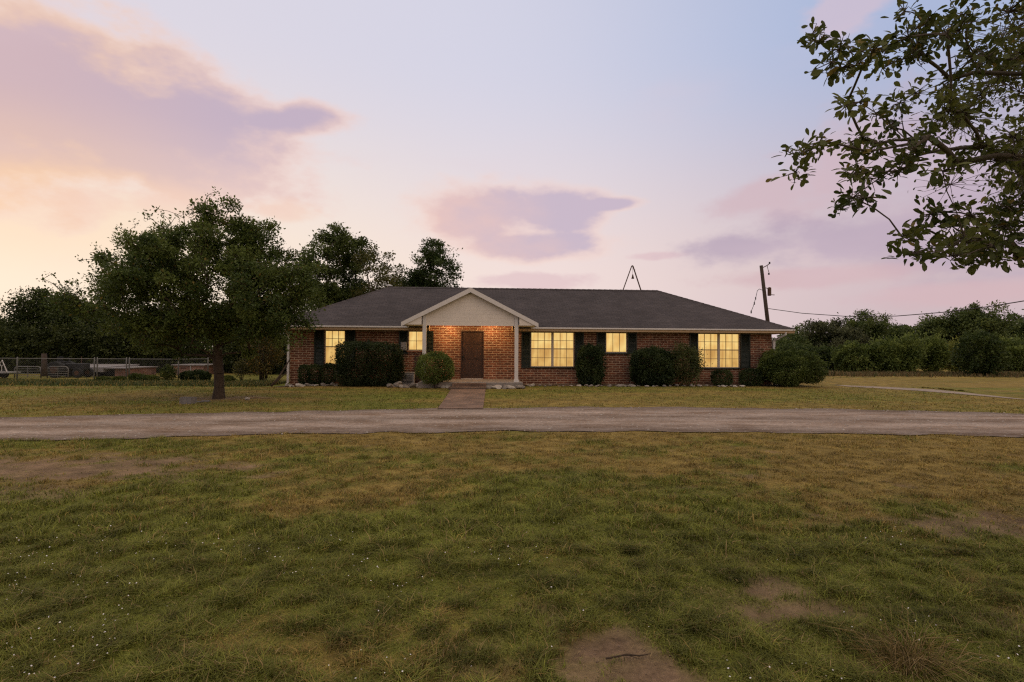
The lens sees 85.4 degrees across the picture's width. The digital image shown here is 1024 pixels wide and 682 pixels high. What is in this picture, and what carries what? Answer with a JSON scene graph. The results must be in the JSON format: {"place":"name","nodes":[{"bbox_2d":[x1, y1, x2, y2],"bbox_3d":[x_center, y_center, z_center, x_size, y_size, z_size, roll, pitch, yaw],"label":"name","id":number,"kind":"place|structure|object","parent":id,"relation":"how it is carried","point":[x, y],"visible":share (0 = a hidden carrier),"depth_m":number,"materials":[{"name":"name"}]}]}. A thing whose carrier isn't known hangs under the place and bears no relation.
{"place":"outdoors","nodes":[
{"label":"outdoors","id":0,"kind":"place"},
{"bbox_2d":[47,357,93,377],"bbox_3d":[-27.408,1.612,34.475,2.097,1.299,1.300,0,-1,0],"label":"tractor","id":1,"kind":"object","parent":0,"point":[71,365],"visible":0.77,"depth_m":34.22,"materials":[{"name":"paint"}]},
{"bbox_2d":[0,377,289,387],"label":"tall grass","id":2,"kind":"structure","parent":0,"point":[103,382],"depth_m":27.72,"materials":[{"name":"green plant"}]},
{"bbox_2d":[1,454,1019,681],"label":"pebbles","id":3,"kind":"object","parent":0,"point":[542,606],"visible":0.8,"depth_m":3.58,"materials":[{"name":"grey stone"}]},
{"bbox_2d":[0,359,1023,681],"bbox_3d":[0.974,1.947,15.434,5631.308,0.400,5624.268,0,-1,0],"label":"ground","id":4,"kind":"structure","parent":0,"point":[996,387],"depth_m":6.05,"materials":[{"name":"green plant"}]},
{"bbox_2d":[0,360,20,377],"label":"trailer","id":5,"kind":"object","parent":4,"relation":"on","point":[5,372],"visible":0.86,"depth_m":32.98,"materials":[{"name":"metal"}]},
{"bbox_2d":[1,340,25,364],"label":"thicket","id":6,"kind":"object","parent":4,"relation":"on","point":[17,355],"visible":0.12,"depth_m":40.38,"materials":[{"name":"green plant"}]},
{"bbox_2d":[14,366,41,377],"bbox_3d":[-29.219,1.874,33.470,1.658,0.719,0.064,0,-1,0],"label":"stock panel","id":7,"kind":"object","parent":4,"relation":"on","point":[27,373],"visible":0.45,"depth_m":33.45,"materials":[{"name":"grey metal"}]},
{"bbox_2d":[0,321,67,372],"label":"thicket","id":8,"kind":"object","parent":4,"relation":"on","point":[17,337],"visible":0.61,"depth_m":39.04,"materials":[{"name":"green plant"}]},
{"bbox_2d":[40,354,47,375],"bbox_3d":[-27.816,1.422,32.978,0.336,1.356,0.336,0,-1,0],"label":"wooden post","id":9,"kind":"object","parent":4,"relation":"on","point":[44,371],"visible":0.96,"depth_m":32.88,"materials":[{"name":"brown wood"}]},
{"bbox_2d":[0,285,103,360],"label":"broadleaf tree","id":10,"kind":"object","parent":4,"relation":"on","point":[34,313],"visible":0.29,"depth_m":41.32,"materials":[{"name":"green plant"}]},
{"bbox_2d":[47,366,68,377],"bbox_3d":[-27.404,1.879,33.470,1.324,0.730,0.064,0,-1,0],"label":"stock panel","id":11,"kind":"object","parent":4,"relation":"on","point":[59,371],"visible":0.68,"depth_m":33.45,"materials":[{"name":"grey metal"}]},
{"bbox_2d":[22,318,105,372],"bbox_3d":[-32.719,0.456,40.545,5.388,4.200,3.759,0,-1,0],"label":"thicket","id":12,"kind":"object","parent":4,"relation":"on","point":[63,331],"visible":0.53,"depth_m":39.55,"materials":[{"name":"green plant"}]},
{"bbox_2d":[51,297,115,362],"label":"broadleaf tree","id":13,"kind":"object","parent":4,"relation":"on","point":[86,322],"visible":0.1,"depth_m":42.06,"materials":[{"name":"green plant"}]},
{"bbox_2d":[94,376,111,379],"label":"weed bush","id":14,"kind":"object","parent":4,"relation":"on","point":[103,377],"visible":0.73,"depth_m":30.38,"materials":[{"name":"green plant"}]},
{"bbox_2d":[0,357,208,379],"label":"wire fence","id":15,"kind":"object","parent":4,"relation":"on","point":[54,361],"visible":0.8,"depth_m":31.47,"materials":[{"name":"grey metal"}]},
{"bbox_2d":[66,323,144,363],"bbox_3d":[-30.107,0.564,41.132,5.239,3.947,3.948,0,-1,0],"label":"thicket","id":16,"kind":"object","parent":4,"relation":"on","point":[88,346],"visible":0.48,"depth_m":39.98,"materials":[{"name":"green plant"}]},
{"bbox_2d":[110,375,126,380],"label":"weed bush","id":17,"kind":"object","parent":4,"relation":"on","point":[117,377],"visible":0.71,"depth_m":30.43,"materials":[{"name":"green plant"}]},
{"bbox_2d":[90,364,157,375],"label":"brick shed","id":18,"kind":"structure","parent":4,"relation":"on","point":[119,369],"depth_m":37.28,"materials":[{"name":"paint"}]},
{"bbox_2d":[126,372,144,380],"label":"weed bush","id":19,"kind":"object","parent":4,"relation":"on","point":[133,376],"visible":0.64,"depth_m":30.80,"materials":[{"name":"green plant"}]},
{"bbox_2d":[97,334,174,371],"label":"thicket","id":20,"kind":"object","parent":4,"relation":"on","point":[139,360],"visible":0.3,"depth_m":40.93,"materials":[{"name":"green plant"}]},
{"bbox_2d":[136,373,161,380],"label":"weed bush","id":21,"kind":"object","parent":4,"relation":"on","point":[149,377],"visible":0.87,"depth_m":30.55,"materials":[{"name":"green plant"}]},
{"bbox_2d":[155,363,177,380],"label":"weed bush","id":22,"kind":"object","parent":4,"relation":"on","point":[170,375],"visible":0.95,"depth_m":30.46,"materials":[{"name":"green plant"}]},
{"bbox_2d":[134,338,205,371],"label":"thicket","id":23,"kind":"object","parent":4,"relation":"on","point":[168,362],"visible":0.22,"depth_m":41.94,"materials":[{"name":"green plant"}]},
{"bbox_2d":[32,186,332,398],"bbox_3d":[-10.881,-1.554,17.804,10.041,6.900,6.077,0,-1,0],"label":"broadleaf tree","id":24,"kind":"object","parent":4,"relation":"on","point":[247,272],"visible":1,"depth_m":16.98,"materials":[{"name":"green plant"}]},
{"bbox_2d":[179,397,186,403],"bbox_3d":[-9.472,1.723,16.077,0.200,0.190,0.260,0,-1,-6],"label":"concrete block","id":25,"kind":"object","parent":4,"relation":"on","point":[182,400],"depth_m":15.95,"materials":[{"name":"grey concrete"}]},
{"bbox_2d":[178,370,195,380],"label":"weed bush","id":26,"kind":"object","parent":4,"relation":"on","point":[185,374],"visible":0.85,"depth_m":30.98,"materials":[{"name":"green plant"}]},
{"bbox_2d":[187,397,196,403],"bbox_3d":[-9.316,1.724,16.086,0.200,0.190,0.260,0,-1,7],"label":"concrete block","id":27,"kind":"object","parent":4,"relation":"on","point":[191,400],"depth_m":15.97,"materials":[{"name":"grey concrete"}]},
{"bbox_2d":[171,364,223,374],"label":"brick outbuilding","id":28,"kind":"structure","parent":4,"relation":"on","point":[181,366],"depth_m":38.97,"materials":[{"name":"brick"}]},
{"bbox_2d":[189,369,207,380],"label":"weed bush","id":29,"kind":"object","parent":4,"relation":"on","point":[194,372],"visible":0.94,"depth_m":31.01,"materials":[{"name":"green plant"}]},
{"bbox_2d":[168,336,239,369],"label":"thicket","id":30,"kind":"object","parent":4,"relation":"on","point":[193,358],"visible":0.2,"depth_m":42.58,"materials":[{"name":"green plant"}]},
{"bbox_2d":[199,371,211,379],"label":"weed bush","id":31,"kind":"object","parent":4,"relation":"on","point":[209,375],"visible":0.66,"depth_m":31.37,"materials":[{"name":"green plant"}]},
{"bbox_2d":[224,375,236,381],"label":"weed bush","id":32,"kind":"object","parent":4,"relation":"on","point":[229,378],"visible":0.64,"depth_m":29.85,"materials":[{"name":"green plant"}]},
{"bbox_2d":[231,358,250,379],"bbox_3d":[-15.800,1.546,32.413,1.188,1.618,1.028,1,-1,-40],"label":"sapling","id":33,"kind":"object","parent":4,"relation":"on","point":[240,370],"visible":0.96,"depth_m":32.30,"materials":[{"name":"green plant"}]},
{"bbox_2d":[222,332,276,372],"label":"thicket","id":34,"kind":"object","parent":4,"relation":"on","point":[229,364],"visible":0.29,"depth_m":41.93,"materials":[{"name":"green plant"}]},
{"bbox_2d":[239,333,286,380],"bbox_3d":[-14.547,0.323,32.570,3.082,4.087,2.844,0,-1,0],"label":"multi stem bush","id":35,"kind":"object","parent":4,"relation":"on","point":[266,359],"visible":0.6,"depth_m":32.31,"materials":[{"name":"green plant"}]},
{"bbox_2d":[243,332,289,373],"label":"thicket","id":36,"kind":"object","parent":4,"relation":"on","point":[278,369],"visible":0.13,"depth_m":40.16,"materials":[{"name":"green plant"}]},
{"bbox_2d":[270,359,290,386],"bbox_3d":[-9.600,1.306,23.069,0.120,1.137,1.109,0,-1,20],"label":"fallen limb","id":37,"kind":"object","parent":4,"relation":"on","point":[278,378],"visible":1,"depth_m":23.02,"materials":[{"name":"wood"}]},
{"bbox_2d":[253,293,307,372],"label":"broadleaf tree","id":38,"kind":"object","parent":4,"relation":"on","point":[293,315],"visible":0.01,"depth_m":43.84,"materials":[{"name":"green plant"}]},
{"bbox_2d":[294,221,379,310],"bbox_3d":[-12.611,-2.991,39.271,6.784,10.947,5.849,1,-1,-42],"label":"broadleaf tree","id":39,"kind":"object","parent":4,"relation":"on","point":[343,242],"visible":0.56,"depth_m":38.36,"materials":[{"name":"green plant"}]},
{"bbox_2d":[346,244,408,299],"bbox_3d":[-9.148,-2.279,37.454,4.456,9.041,4.727,1,-1,-20],"label":"broadleaf tree","id":40,"kind":"object","parent":4,"relation":"on","point":[382,279],"visible":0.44,"depth_m":37.28,"materials":[{"name":"green plant"}]},
{"bbox_2d":[377,264,409,289],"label":"broadleaf tree","id":41,"kind":"object","parent":4,"relation":"on","point":[398,270],"visible":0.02,"depth_m":41.94,"materials":[{"name":"green plant"}]},
{"bbox_2d":[409,383,415,387],"bbox_3d":[-4.025,1.818,22.494,0.387,0.213,0.363,-18,-27,9],"label":"edging stone","id":42,"kind":"object","parent":4,"relation":"on","point":[412,385],"visible":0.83,"depth_m":22.37,"materials":[{"name":"grey stone"}]},
{"bbox_2d":[395,237,463,287],"bbox_3d":[-5.990,-2.722,39.984,5.400,9.882,6.351,0,-1,0],"label":"broadleaf tree","id":43,"kind":"object","parent":4,"relation":"on","point":[431,258],"visible":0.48,"depth_m":39.15,"materials":[{"name":"green plant"}]},
{"bbox_2d":[414,348,455,387],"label":"round bush","id":44,"kind":"object","parent":4,"relation":"on","point":[435,372],"visible":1,"depth_m":21.91,"materials":[{"name":"green plant"}]},
{"bbox_2d":[438,389,485,408],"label":"walkway","id":45,"kind":"structure","parent":4,"relation":"on","point":[466,398],"depth_m":17.55,"materials":[{"name":"brick"}]},
{"bbox_2d":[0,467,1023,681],"bbox_3d":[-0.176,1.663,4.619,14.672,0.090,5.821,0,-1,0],"label":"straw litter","id":46,"kind":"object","parent":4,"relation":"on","point":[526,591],"visible":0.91,"depth_m":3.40,"materials":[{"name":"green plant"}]},
{"bbox_2d":[6,522,1019,678],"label":"flowers","id":47,"kind":"object","parent":4,"relation":"on","point":[370,580],"visible":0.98,"depth_m":3.60,"materials":[{"name":"white plant"}]},
{"bbox_2d":[284,284,794,389],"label":"brick house","id":48,"kind":"structure","parent":4,"relation":"on","point":[484,337],"depth_m":25.10,"materials":[{"name":"brick"}]},
{"bbox_2d":[325,330,344,364],"bbox_3d":[-7.793,0.309,24.417,1.004,1.557,0.170,0,-1,-4],"label":"window","id":49,"kind":"structure","parent":48,"relation":"in","point":[332,337],"depth_m":24.48,"materials":[{"name":"glass"}]},
{"bbox_2d":[401,342,406,349],"bbox_3d":[-4.783,0.235,24.506,0.260,0.360,0.100,0,-1,-4],"label":"meter box","id":50,"kind":"object","parent":48,"relation":"attached to","point":[404,345],"visible":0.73,"depth_m":24.46,"materials":[{"name":"grey metal"}]},
{"bbox_2d":[407,331,421,351],"bbox_3d":[-4.247,0.023,24.658,0.834,0.936,0.170,0,-1,-4],"label":"window","id":51,"kind":"structure","parent":48,"relation":"in","point":[415,337],"depth_m":24.72,"materials":[{"name":"glass"}]},
{"bbox_2d":[415,355,421,380],"bbox_3d":[-4.157,1.217,24.592,0.320,1.150,0.035,0,-4,-4],"label":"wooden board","id":52,"kind":"object","parent":48,"relation":"attached to","point":[416,360],"visible":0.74,"depth_m":24.58,"materials":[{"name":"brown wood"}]},
{"bbox_2d":[462,332,482,377],"bbox_3d":[-1.778,0.636,24.828,0.928,2.088,0.158,0,-1,-4],"label":"door","id":53,"kind":"structure","parent":48,"relation":"in","point":[472,342],"depth_m":24.84,"materials":[{"name":"brown wood"}]},
{"bbox_2d":[529,332,573,367],"bbox_3d":[1.830,0.413,25.056,2.099,1.633,0.170,0,-1,-4],"label":"window","id":54,"kind":"structure","parent":48,"relation":"in","point":[548,349],"depth_m":25.11,"materials":[{"name":"glass"}]},
{"bbox_2d":[605,333,628,353],"bbox_3d":[4.755,0.108,25.255,1.105,0.982,0.170,0,-1,-4],"label":"window","id":55,"kind":"structure","parent":48,"relation":"in","point":[616,343],"depth_m":25.32,"materials":[{"name":"glass"}]},
{"bbox_2d":[698,333,741,368],"bbox_3d":[9.534,0.471,25.568,2.100,1.643,0.170,0,-1,-4],"label":"window","id":56,"kind":"structure","parent":48,"relation":"in","point":[720,349],"depth_m":25.63,"materials":[{"name":"glass"}]},
{"bbox_2d":[606,653,650,659],"bbox_3d":[0.614,1.636,2.869,0.256,0.019,0.047,1,-1,-11],"label":"stick","id":57,"kind":"object","parent":4,"relation":"on","point":[630,655],"visible":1,"depth_m":2.88,"materials":[{"name":"brown plant"}]},
{"bbox_2d":[623,265,640,289],"bbox_3d":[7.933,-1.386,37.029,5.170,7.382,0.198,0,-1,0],"label":"mast","id":58,"kind":"object","parent":4,"relation":"on","point":[632,266],"visible":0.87,"depth_m":37.05,"materials":[{"name":"metal"}]},
{"bbox_2d":[523,384,780,385],"bbox_3d":[5.805,1.948,23.867,13.874,0.001,2.819,0,-1,-4],"label":"planting bed","id":59,"kind":"object","parent":4,"relation":"on","point":[651,385],"visible":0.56,"depth_m":24.79,"materials":[{"name":"brown soil"}]},
{"bbox_2d":[574,340,604,384],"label":"upright shrub","id":60,"kind":"object","parent":59,"relation":"on","point":[584,370],"visible":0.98,"depth_m":24.11,"materials":[{"name":"green plant"}]},
{"bbox_2d":[593,341,608,384],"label":"upright shrub","id":61,"kind":"object","parent":59,"relation":"on","point":[602,359],"visible":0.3,"depth_m":24.65,"materials":[{"name":"green plant"}]},
{"bbox_2d":[627,344,678,386],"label":"dark shrub","id":62,"kind":"object","parent":59,"relation":"on","point":[638,368],"visible":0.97,"depth_m":24.05,"materials":[{"name":"green plant"}]},
{"bbox_2d":[664,338,712,386],"bbox_3d":[7.612,0.953,24.427,2.132,2.184,2.064,0,-1,37],"label":"twiggy shrub","id":63,"kind":"object","parent":59,"relation":"on","point":[685,372],"visible":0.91,"depth_m":24.19,"materials":[{"name":"green plant"}]},
{"bbox_2d":[710,369,733,385],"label":"clipped shrub","id":64,"kind":"object","parent":59,"relation":"on","point":[727,374],"visible":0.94,"depth_m":24.65,"materials":[{"name":"green plant"}]},
{"bbox_2d":[738,368,763,385],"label":"hedge","id":65,"kind":"object","parent":59,"relation":"on","point":[749,372],"visible":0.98,"depth_m":24.62,"materials":[{"name":"green plant"}]},
{"bbox_2d":[753,346,833,386],"bbox_3d":[12.380,1.159,24.758,3.308,1.882,2.717,0,-1,0],"label":"round bush","id":66,"kind":"object","parent":59,"relation":"on","point":[807,366],"visible":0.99,"depth_m":24.14,"materials":[{"name":"green plant"}]},
{"bbox_2d":[760,262,772,321],"bbox_3d":[17.543,-1.512,37.986,1.112,7.800,0.384,0,-1,0],"label":"utility pole","id":67,"kind":"object","parent":4,"relation":"on","point":[764,294],"visible":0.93,"depth_m":37.97,"materials":[{"name":"brown wood"}]},
{"bbox_2d":[768,300,1023,316],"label":"power line","id":68,"kind":"object","parent":67,"relation":"attached to","point":[907,315],"visible":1,"depth_m":28.23,"materials":[{"name":"metal"}]},
{"bbox_2d":[772,331,813,346],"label":"broadleaf tree","id":69,"kind":"object","parent":4,"relation":"on","point":[797,341],"visible":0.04,"depth_m":58.87,"materials":[{"name":"green plant"}]},
{"bbox_2d":[775,340,825,369],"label":"field bush","id":70,"kind":"object","parent":4,"relation":"on","point":[785,347],"visible":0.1,"depth_m":43.06,"materials":[{"name":"green plant"}]},
{"bbox_2d":[777,323,833,345],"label":"broadleaf tree","id":71,"kind":"object","parent":4,"relation":"on","point":[818,339],"visible":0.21,"depth_m":60.90,"materials":[{"name":"green plant"}]},
{"bbox_2d":[796,343,839,370],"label":"field bush","id":72,"kind":"object","parent":4,"relation":"on","point":[822,351],"visible":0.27,"depth_m":43.08,"materials":[{"name":"green plant"}]},
{"bbox_2d":[795,317,879,352],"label":"broadleaf tree","id":73,"kind":"object","parent":4,"relation":"on","point":[839,334],"visible":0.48,"depth_m":58.98,"materials":[{"name":"green plant"}]},
{"bbox_2d":[830,340,876,371],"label":"field bush","id":74,"kind":"object","parent":4,"relation":"on","point":[844,358],"visible":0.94,"depth_m":40.30,"materials":[{"name":"green plant"}]},
{"bbox_2d":[837,309,896,343],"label":"broadleaf tree","id":75,"kind":"object","parent":4,"relation":"on","point":[881,326],"visible":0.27,"depth_m":61.01,"materials":[{"name":"green plant"}]},
{"bbox_2d":[859,331,920,371],"bbox_3d":[26.916,0.832,40.006,3.260,3.379,3.120,1,-1,-29],"label":"field bush","id":76,"kind":"object","parent":4,"relation":"on","point":[883,354],"visible":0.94,"depth_m":39.38,"materials":[{"name":"green plant"}]},
{"bbox_2d":[766,0,1023,275],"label":"oak tree","id":77,"kind":"object","parent":4,"relation":"on","point":[973,245],"visible":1,"depth_m":3.73,"materials":[{"name":"green plant"}]},
{"bbox_2d":[883,322,916,340],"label":"broadleaf tree","id":78,"kind":"object","parent":4,"relation":"on","point":[896,328],"visible":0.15,"depth_m":62.53,"materials":[{"name":"green plant"}]},
{"bbox_2d":[890,327,933,372],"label":"field bush","id":79,"kind":"object","parent":4,"relation":"on","point":[913,353],"visible":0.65,"depth_m":39.33,"materials":[{"name":"green plant"}]},
{"bbox_2d":[807,599,1018,681],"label":"grass tuft","id":80,"kind":"object","parent":4,"relation":"on","point":[912,661],"visible":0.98,"depth_m":2.81,"materials":[{"name":"green plant"}]},
{"bbox_2d":[916,330,955,371],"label":"field bush","id":81,"kind":"object","parent":4,"relation":"on","point":[936,350],"visible":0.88,"depth_m":40.47,"materials":[{"name":"green plant"}]},
{"bbox_2d":[911,311,966,346],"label":"broadleaf tree","id":82,"kind":"object","parent":4,"relation":"on","point":[935,324],"visible":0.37,"depth_m":58.14,"materials":[{"name":"green plant"}]},
{"bbox_2d":[939,336,982,371],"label":"field bush","id":83,"kind":"object","parent":4,"relation":"on","point":[950,367],"visible":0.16,"depth_m":42.69,"materials":[{"name":"green plant"}]},
{"bbox_2d":[944,328,1014,375],"bbox_3d":[31.191,0.701,37.042,3.578,3.502,2.952,0,-1,0],"label":"field bush","id":84,"kind":"object","parent":4,"relation":"on","point":[993,352],"visible":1,"depth_m":36.55,"materials":[{"name":"green plant"}]},
{"bbox_2d":[940,299,1023,351],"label":"broadleaf tree","id":85,"kind":"object","parent":4,"relation":"on","point":[973,320],"visible":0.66,"depth_m":56.13,"materials":[{"name":"green plant"}]},
{"bbox_2d":[997,333,1023,371],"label":"field bush","id":86,"kind":"object","parent":4,"relation":"on","point":[1015,351],"visible":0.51,"depth_m":40.33,"materials":[{"name":"green plant"}]},
{"bbox_2d":[1004,313,1023,356],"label":"broadleaf tree","id":87,"kind":"object","parent":4,"relation":"on","point":[1019,330],"visible":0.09,"depth_m":59.98,"materials":[{"name":"green plant"}]},
{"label":"planting bed","id":88,"kind":"structure","parent":4,"relation":"on","visible":0},
{"bbox_2d":[297,363,310,384],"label":"clipped shrub","id":89,"kind":"object","parent":88,"relation":"on","point":[304,366],"visible":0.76,"depth_m":23.36,"materials":[{"name":"green plant"}]},
{"bbox_2d":[306,363,321,384],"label":"clipped shrub","id":90,"kind":"object","parent":88,"relation":"on","point":[316,374],"visible":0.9,"depth_m":23.42,"materials":[{"name":"green plant"}]},
{"bbox_2d":[320,361,335,385],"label":"clipped shrub","id":91,"kind":"object","parent":88,"relation":"on","point":[324,367],"visible":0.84,"depth_m":23.48,"materials":[{"name":"green plant"}]},
{"bbox_2d":[329,337,409,386],"bbox_3d":[-5.992,0.884,23.360,3.512,2.150,2.040,0,-1,-4],"label":"hedge","id":92,"kind":"object","parent":88,"relation":"on","point":[396,370],"visible":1,"depth_m":22.89,"materials":[{"name":"green plant"}]},
{"bbox_2d":[401,372,414,384],"bbox_3d":[-4.500,1.620,23.998,0.620,0.540,0.460,0,-1,-4],"label":"utility cabinet","id":93,"kind":"object","parent":88,"relation":"on","point":[409,379],"visible":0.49,"depth_m":23.80,"materials":[{"name":"paint"}]},
{"bbox_2d":[0,430,1023,555],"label":"grass","id":94,"kind":"structure","parent":0,"point":[278,523],"depth_m":6.00,"materials":[{"name":"green plant"}]},
{"bbox_2d":[0,406,1023,439],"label":"driveway","id":95,"kind":"structure","parent":0,"point":[627,418],"depth_m":12.25,"materials":[{"name":"grey gravel"}]},
{"bbox_2d":[0,385,1023,415],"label":"grass","id":96,"kind":"structure","parent":0,"point":[326,396],"depth_m":18.11,"materials":[{"name":"green plant"}]},
{"bbox_2d":[0,0,1023,342],"label":"sky","id":97,"kind":"structure","parent":0,"point":[557,144],"materials":[{"name":"purple"}]},
{"bbox_2d":[780,369,1023,377],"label":"tall grass","id":98,"kind":"structure","parent":0,"point":[931,374],"depth_m":36.39,"materials":[{"name":"green plant"}]},
{"bbox_2d":[839,385,1023,399],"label":"side track","id":99,"kind":"structure","parent":0,"point":[931,390],"depth_m":22.38,"materials":[{"name":"grey gravel"}]}
]}

